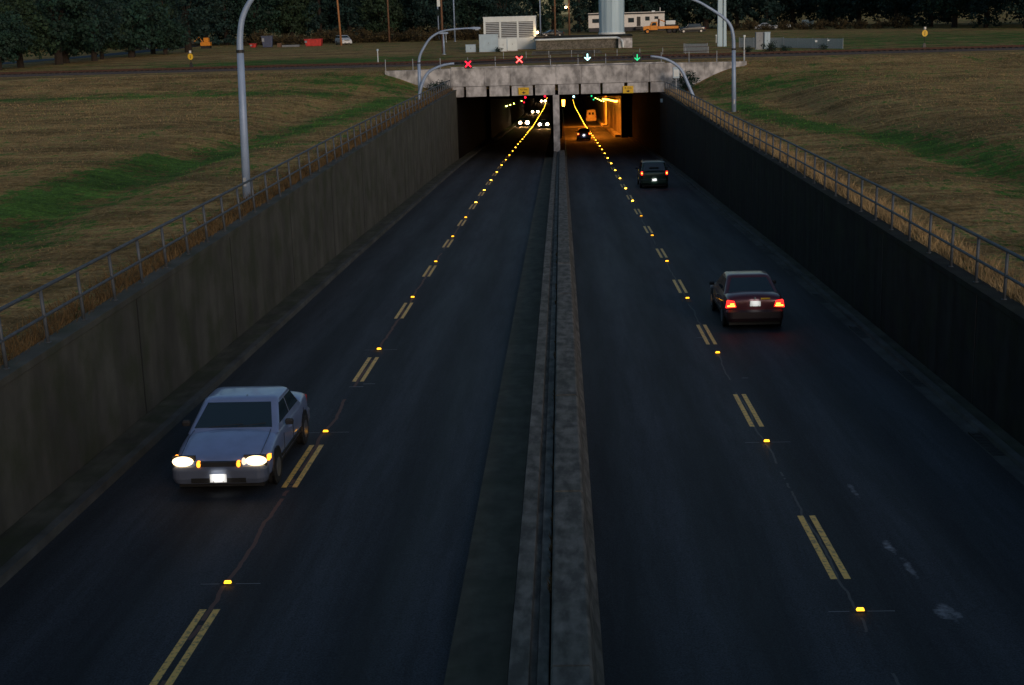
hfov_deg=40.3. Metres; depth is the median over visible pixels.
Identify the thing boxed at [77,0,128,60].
broadleaf tree
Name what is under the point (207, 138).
grass
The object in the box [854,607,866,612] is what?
road stud
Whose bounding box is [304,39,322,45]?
skip bin
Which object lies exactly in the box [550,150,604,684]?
concrete barrier
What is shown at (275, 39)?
shrub
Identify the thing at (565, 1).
sky
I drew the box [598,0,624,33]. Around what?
steel tower
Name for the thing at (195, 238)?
weeds
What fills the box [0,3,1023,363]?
ground
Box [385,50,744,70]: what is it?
railing
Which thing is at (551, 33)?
parked car
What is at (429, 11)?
broadleaf tree
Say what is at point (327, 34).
shrub
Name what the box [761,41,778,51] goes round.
shrub
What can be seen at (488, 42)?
equipment cabinet
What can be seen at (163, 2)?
broadleaf tree
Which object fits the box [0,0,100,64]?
broadleaf tree
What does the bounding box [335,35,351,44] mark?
parked car
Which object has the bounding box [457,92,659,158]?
tunnel portal
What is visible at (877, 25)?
shrub
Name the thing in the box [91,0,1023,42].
woodland
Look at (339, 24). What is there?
utility pole
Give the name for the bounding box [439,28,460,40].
shrub
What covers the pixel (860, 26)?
shrub
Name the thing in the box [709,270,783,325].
car
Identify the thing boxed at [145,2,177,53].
broadleaf tree
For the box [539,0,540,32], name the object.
light mast
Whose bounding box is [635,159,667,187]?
utility vehicle
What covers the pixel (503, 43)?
equipment cabinet
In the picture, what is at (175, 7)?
broadleaf tree
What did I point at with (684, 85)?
shrub
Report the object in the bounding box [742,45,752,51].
shrub
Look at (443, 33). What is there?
light mast
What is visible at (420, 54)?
street lamp
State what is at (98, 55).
road
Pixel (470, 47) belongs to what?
equipment cabinet
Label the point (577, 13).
conifer tree
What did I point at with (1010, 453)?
kerb
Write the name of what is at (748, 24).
shrub
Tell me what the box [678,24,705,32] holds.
parked car
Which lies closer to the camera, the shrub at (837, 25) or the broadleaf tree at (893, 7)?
the shrub at (837, 25)
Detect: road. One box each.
[0,97,550,684]
[2,45,199,64]
[562,97,1023,684]
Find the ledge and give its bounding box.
[631,137,1023,457]
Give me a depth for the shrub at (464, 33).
269.63 m
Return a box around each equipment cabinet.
[466,44,475,51]
[479,34,497,51]
[499,38,506,51]
[507,38,517,50]
[755,32,763,49]
[764,32,769,48]
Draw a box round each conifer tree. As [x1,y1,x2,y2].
[208,0,243,44]
[302,0,336,41]
[330,0,368,36]
[524,0,548,29]
[537,0,567,31]
[565,0,590,32]
[593,0,598,12]
[657,0,692,29]
[726,0,753,27]
[749,0,785,24]
[815,0,845,25]
[906,0,951,26]
[967,0,1006,27]
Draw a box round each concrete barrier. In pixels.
[507,151,558,684]
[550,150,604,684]
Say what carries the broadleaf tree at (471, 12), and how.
on the ground at (26, 227)
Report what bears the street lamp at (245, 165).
on the ground at (26, 227)
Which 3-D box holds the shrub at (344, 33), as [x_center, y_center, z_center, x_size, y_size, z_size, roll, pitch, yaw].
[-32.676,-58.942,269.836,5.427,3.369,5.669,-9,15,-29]
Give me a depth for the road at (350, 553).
24.54 m
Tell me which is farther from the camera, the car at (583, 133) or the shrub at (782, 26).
the shrub at (782, 26)
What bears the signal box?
on the ground at (26, 227)
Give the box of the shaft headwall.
[535,34,632,49]
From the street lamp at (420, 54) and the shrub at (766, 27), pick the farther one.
the shrub at (766, 27)
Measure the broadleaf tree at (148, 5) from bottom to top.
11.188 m
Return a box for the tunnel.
[486,93,631,139]
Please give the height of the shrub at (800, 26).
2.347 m
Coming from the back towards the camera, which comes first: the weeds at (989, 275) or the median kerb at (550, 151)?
the median kerb at (550, 151)
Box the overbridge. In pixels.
[385,61,746,96]
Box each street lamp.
[236,0,253,198]
[417,27,479,96]
[692,0,735,111]
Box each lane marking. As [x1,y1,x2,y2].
[149,100,546,684]
[572,100,850,578]
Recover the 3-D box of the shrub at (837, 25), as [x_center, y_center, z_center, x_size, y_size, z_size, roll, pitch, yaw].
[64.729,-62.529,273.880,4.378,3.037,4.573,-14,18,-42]
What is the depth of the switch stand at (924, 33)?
141.46 m
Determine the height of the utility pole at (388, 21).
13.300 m
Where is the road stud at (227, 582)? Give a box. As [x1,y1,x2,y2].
[222,580,233,584]
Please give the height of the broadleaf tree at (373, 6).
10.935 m
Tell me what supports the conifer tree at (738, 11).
on the ground at (26, 227)
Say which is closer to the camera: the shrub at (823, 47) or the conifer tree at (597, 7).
the shrub at (823, 47)
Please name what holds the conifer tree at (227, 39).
on the ground at (26, 227)
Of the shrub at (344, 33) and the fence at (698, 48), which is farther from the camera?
the shrub at (344, 33)
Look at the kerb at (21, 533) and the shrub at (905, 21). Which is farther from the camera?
the shrub at (905, 21)
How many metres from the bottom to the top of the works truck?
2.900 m
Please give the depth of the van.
263.80 m
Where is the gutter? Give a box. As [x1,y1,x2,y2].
[640,146,1023,484]
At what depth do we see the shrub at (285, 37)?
271.81 m
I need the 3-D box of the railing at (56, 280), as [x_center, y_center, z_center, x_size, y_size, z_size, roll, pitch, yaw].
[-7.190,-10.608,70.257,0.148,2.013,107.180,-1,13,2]
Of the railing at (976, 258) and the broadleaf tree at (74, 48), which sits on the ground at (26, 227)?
the broadleaf tree at (74, 48)
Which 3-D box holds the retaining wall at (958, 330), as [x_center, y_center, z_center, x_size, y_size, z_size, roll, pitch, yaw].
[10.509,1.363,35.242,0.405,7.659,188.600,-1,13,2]
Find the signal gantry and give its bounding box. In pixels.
[418,54,695,98]
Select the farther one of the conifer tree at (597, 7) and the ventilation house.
the conifer tree at (597, 7)
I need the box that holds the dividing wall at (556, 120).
[553,94,559,151]
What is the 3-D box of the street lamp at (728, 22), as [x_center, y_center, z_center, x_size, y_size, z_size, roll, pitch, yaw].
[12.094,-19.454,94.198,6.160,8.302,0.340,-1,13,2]
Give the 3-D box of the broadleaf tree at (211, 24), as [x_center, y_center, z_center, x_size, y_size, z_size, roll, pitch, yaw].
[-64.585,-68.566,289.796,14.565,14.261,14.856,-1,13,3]
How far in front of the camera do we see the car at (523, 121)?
249.98 m
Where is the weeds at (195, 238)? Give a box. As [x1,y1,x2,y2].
[0,87,454,369]
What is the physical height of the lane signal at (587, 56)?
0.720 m
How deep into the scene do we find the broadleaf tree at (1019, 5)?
235.32 m
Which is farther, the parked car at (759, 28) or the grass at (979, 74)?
the parked car at (759, 28)
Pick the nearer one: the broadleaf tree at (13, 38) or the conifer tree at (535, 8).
the broadleaf tree at (13, 38)
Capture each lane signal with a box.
[464,60,471,67]
[515,55,523,63]
[583,52,591,61]
[633,53,640,61]
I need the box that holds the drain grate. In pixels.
[968,431,1003,454]
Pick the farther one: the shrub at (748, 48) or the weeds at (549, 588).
the shrub at (748, 48)
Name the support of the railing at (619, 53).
on the ground at (26, 227)
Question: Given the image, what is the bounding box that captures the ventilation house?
[483,16,536,49]
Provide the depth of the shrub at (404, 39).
269.56 m
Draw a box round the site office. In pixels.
[588,11,664,31]
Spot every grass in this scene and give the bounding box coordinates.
[0,71,425,296]
[667,52,1023,292]
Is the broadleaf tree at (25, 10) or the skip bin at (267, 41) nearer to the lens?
the broadleaf tree at (25, 10)
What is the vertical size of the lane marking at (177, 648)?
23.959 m
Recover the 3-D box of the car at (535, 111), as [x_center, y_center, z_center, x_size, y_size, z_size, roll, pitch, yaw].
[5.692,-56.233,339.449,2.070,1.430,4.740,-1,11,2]
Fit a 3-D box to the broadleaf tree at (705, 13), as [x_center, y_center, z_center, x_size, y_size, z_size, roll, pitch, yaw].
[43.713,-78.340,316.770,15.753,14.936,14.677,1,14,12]
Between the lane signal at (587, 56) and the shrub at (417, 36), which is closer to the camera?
the lane signal at (587, 56)
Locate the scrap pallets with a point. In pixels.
(279, 45)
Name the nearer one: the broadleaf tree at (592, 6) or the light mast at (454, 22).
the light mast at (454, 22)
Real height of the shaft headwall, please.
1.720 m
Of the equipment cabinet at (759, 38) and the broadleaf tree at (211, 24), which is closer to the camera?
the equipment cabinet at (759, 38)
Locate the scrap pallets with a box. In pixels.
[277,43,299,46]
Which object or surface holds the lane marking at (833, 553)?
on the road at (710, 567)
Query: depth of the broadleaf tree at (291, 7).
286.98 m
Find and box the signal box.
[673,67,678,88]
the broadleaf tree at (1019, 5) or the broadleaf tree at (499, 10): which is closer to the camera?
the broadleaf tree at (1019, 5)
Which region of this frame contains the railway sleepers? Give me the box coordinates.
[0,47,1020,74]
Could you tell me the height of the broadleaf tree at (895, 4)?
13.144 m
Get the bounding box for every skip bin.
[261,36,272,46]
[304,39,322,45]
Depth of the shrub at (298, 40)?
269.81 m
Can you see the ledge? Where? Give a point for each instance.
(994, 427)
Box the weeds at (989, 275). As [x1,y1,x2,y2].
[662,87,1023,305]
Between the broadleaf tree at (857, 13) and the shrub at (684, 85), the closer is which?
the shrub at (684, 85)
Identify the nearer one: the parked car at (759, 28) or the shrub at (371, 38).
the shrub at (371, 38)
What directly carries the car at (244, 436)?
on the road at (350, 553)
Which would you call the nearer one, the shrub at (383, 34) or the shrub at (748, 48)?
the shrub at (748, 48)
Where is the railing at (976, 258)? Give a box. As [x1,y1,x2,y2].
[665,82,1023,299]
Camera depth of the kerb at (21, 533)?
31.40 m
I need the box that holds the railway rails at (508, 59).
[0,45,1023,73]
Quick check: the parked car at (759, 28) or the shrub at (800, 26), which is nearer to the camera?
the shrub at (800, 26)
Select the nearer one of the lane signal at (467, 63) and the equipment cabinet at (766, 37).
the lane signal at (467, 63)
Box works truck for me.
[642,19,677,33]
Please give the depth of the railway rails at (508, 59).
141.59 m
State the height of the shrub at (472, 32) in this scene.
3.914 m
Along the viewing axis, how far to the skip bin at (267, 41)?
250.98 m
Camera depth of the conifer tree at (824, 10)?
304.82 m
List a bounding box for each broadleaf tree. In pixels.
[0,0,60,67]
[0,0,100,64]
[0,10,36,69]
[35,0,100,62]
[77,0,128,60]
[85,8,126,58]
[96,0,162,55]
[97,0,169,57]
[121,0,174,7]
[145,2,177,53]
[146,16,189,54]
[150,0,224,52]
[164,0,204,35]
[172,0,233,41]
[219,0,284,37]
[264,0,318,42]
[356,0,406,34]
[389,0,435,38]
[404,0,468,31]
[449,0,498,37]
[475,0,535,22]
[589,0,645,12]
[624,0,664,11]
[675,0,736,28]
[778,0,815,26]
[835,0,882,24]
[873,0,926,25]
[876,0,928,22]
[917,0,978,26]
[996,0,1023,27]
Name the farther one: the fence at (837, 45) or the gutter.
the fence at (837, 45)
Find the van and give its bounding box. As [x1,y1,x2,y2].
[586,109,596,121]
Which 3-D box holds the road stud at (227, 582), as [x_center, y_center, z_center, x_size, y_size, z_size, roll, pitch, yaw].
[-4.319,3.644,21.180,0.170,0.055,0.100,-1,13,2]
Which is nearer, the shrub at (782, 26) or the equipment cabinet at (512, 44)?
the equipment cabinet at (512, 44)
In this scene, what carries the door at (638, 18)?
in the site office
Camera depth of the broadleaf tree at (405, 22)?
287.06 m
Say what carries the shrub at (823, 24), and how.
on the ground at (26, 227)
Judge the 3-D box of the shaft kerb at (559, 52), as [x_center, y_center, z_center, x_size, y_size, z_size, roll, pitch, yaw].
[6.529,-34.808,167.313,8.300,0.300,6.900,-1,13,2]
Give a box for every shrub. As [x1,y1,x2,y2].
[235,36,257,45]
[247,30,274,44]
[273,35,283,44]
[276,33,295,44]
[288,34,309,44]
[309,28,332,42]
[319,28,341,42]
[330,29,357,41]
[348,27,373,42]
[362,32,385,42]
[372,27,403,41]
[394,33,414,41]
[401,26,429,41]
[425,27,446,40]
[425,80,447,90]
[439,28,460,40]
[452,24,474,39]
[466,24,483,39]
[672,70,699,90]
[726,22,739,30]
[739,19,758,30]
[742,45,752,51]
[760,23,774,29]
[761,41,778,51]
[775,20,795,29]
[778,45,791,50]
[793,21,812,29]
[812,18,832,29]
[818,43,828,49]
[829,16,851,28]
[849,20,871,28]
[871,20,891,28]
[885,12,915,27]
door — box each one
[637,17,640,25]
[674,70,678,76]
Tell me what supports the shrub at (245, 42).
on the ground at (26, 227)
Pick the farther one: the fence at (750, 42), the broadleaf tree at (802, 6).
the broadleaf tree at (802, 6)
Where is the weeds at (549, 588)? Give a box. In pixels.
[547,235,557,597]
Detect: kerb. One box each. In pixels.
[0,140,490,566]
[444,157,552,684]
[531,50,601,54]
[545,97,565,157]
[628,137,1023,470]
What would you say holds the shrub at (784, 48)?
on the ground at (26, 227)
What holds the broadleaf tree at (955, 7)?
on the ground at (26, 227)
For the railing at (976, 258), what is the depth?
41.27 m
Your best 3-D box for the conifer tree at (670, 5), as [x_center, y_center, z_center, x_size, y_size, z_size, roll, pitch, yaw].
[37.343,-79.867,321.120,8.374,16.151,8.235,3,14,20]
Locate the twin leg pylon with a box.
[717,0,726,46]
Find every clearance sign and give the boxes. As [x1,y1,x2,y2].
[518,87,528,94]
[623,86,632,92]
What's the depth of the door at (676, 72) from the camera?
123.00 m
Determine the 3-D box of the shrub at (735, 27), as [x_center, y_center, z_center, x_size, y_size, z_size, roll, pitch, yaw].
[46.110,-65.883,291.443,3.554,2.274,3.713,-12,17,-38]
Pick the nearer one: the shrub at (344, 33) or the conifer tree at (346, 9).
the shrub at (344, 33)
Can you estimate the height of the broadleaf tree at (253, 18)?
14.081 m
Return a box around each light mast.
[439,32,447,54]
[453,0,456,41]
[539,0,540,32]
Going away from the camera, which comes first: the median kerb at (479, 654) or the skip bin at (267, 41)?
the median kerb at (479, 654)
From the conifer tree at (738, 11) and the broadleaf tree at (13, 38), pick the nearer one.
the broadleaf tree at (13, 38)
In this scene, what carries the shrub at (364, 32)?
on the ground at (26, 227)
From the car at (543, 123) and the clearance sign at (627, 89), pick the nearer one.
the clearance sign at (627, 89)
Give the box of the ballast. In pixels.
[0,47,1023,76]
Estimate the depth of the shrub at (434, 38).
271.68 m
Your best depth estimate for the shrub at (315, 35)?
276.55 m
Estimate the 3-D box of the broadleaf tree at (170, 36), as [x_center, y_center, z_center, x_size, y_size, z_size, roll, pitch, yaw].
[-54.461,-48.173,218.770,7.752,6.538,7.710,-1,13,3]
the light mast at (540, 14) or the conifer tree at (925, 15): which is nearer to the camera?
the conifer tree at (925, 15)
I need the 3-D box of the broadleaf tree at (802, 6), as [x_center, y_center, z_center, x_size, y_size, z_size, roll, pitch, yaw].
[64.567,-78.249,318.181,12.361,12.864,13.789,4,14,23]
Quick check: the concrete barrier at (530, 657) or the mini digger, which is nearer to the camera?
the concrete barrier at (530, 657)
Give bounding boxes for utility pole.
[336,0,341,44]
[387,0,389,41]
[437,0,442,52]
[554,0,555,35]
[565,0,569,34]
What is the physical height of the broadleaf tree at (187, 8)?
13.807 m
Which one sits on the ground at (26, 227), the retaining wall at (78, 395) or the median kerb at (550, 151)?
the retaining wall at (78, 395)
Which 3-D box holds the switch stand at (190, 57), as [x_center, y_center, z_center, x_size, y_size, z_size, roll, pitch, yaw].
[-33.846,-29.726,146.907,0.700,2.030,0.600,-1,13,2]
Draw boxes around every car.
[172,386,309,486]
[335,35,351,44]
[519,118,529,125]
[531,108,538,113]
[537,120,548,127]
[540,30,563,35]
[575,128,591,139]
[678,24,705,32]
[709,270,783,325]
[754,23,776,29]
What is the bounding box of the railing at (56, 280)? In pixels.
[0,80,450,369]
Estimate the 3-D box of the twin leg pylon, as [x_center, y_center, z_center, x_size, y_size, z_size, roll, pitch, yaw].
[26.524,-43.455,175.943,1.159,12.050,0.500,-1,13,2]
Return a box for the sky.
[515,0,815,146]
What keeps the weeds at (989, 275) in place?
on the ground at (26, 227)
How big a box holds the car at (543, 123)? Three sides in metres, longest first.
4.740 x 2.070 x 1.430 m
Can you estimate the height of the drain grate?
0.074 m
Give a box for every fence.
[685,43,707,52]
[739,37,783,47]
[783,38,842,48]
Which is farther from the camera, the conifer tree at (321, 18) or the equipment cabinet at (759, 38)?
the conifer tree at (321, 18)
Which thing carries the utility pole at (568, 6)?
on the yard
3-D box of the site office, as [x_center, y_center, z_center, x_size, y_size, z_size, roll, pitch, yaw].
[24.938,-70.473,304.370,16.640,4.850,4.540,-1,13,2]
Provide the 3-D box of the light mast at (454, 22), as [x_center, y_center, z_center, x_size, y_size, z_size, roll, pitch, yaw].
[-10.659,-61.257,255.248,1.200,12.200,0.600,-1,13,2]
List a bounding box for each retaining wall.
[0,90,458,534]
[659,92,1023,445]
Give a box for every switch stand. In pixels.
[188,51,192,66]
[922,27,927,46]
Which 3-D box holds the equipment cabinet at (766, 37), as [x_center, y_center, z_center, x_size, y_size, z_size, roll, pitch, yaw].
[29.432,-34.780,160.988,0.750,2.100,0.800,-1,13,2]
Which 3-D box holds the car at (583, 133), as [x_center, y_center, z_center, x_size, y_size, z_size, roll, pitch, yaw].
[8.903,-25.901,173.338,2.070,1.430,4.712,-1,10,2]
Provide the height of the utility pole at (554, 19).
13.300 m
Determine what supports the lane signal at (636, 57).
attached to the signal gantry
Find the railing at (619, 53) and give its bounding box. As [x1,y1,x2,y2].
[503,46,713,58]
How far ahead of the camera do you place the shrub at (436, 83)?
124.28 m
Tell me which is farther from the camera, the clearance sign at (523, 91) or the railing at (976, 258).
the clearance sign at (523, 91)
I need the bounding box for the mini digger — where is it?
[192,37,211,48]
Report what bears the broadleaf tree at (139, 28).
on the ground at (26, 227)
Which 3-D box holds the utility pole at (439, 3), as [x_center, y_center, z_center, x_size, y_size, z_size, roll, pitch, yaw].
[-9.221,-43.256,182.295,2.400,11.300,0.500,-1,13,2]
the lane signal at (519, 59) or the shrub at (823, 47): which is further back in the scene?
the shrub at (823, 47)
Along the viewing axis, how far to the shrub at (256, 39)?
275.33 m
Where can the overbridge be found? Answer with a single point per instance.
(566, 78)
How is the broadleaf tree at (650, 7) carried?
on the ground at (26, 227)
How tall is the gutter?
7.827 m
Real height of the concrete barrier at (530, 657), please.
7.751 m
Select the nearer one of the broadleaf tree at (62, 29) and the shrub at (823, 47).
the shrub at (823, 47)
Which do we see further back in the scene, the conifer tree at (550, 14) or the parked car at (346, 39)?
the conifer tree at (550, 14)
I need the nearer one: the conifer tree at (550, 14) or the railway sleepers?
the railway sleepers
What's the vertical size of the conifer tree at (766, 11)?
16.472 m
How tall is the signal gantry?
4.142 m
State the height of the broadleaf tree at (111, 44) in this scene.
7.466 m
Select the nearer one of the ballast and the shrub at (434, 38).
the ballast
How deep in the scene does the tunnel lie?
196.81 m
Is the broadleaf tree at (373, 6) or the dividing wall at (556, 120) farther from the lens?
the broadleaf tree at (373, 6)

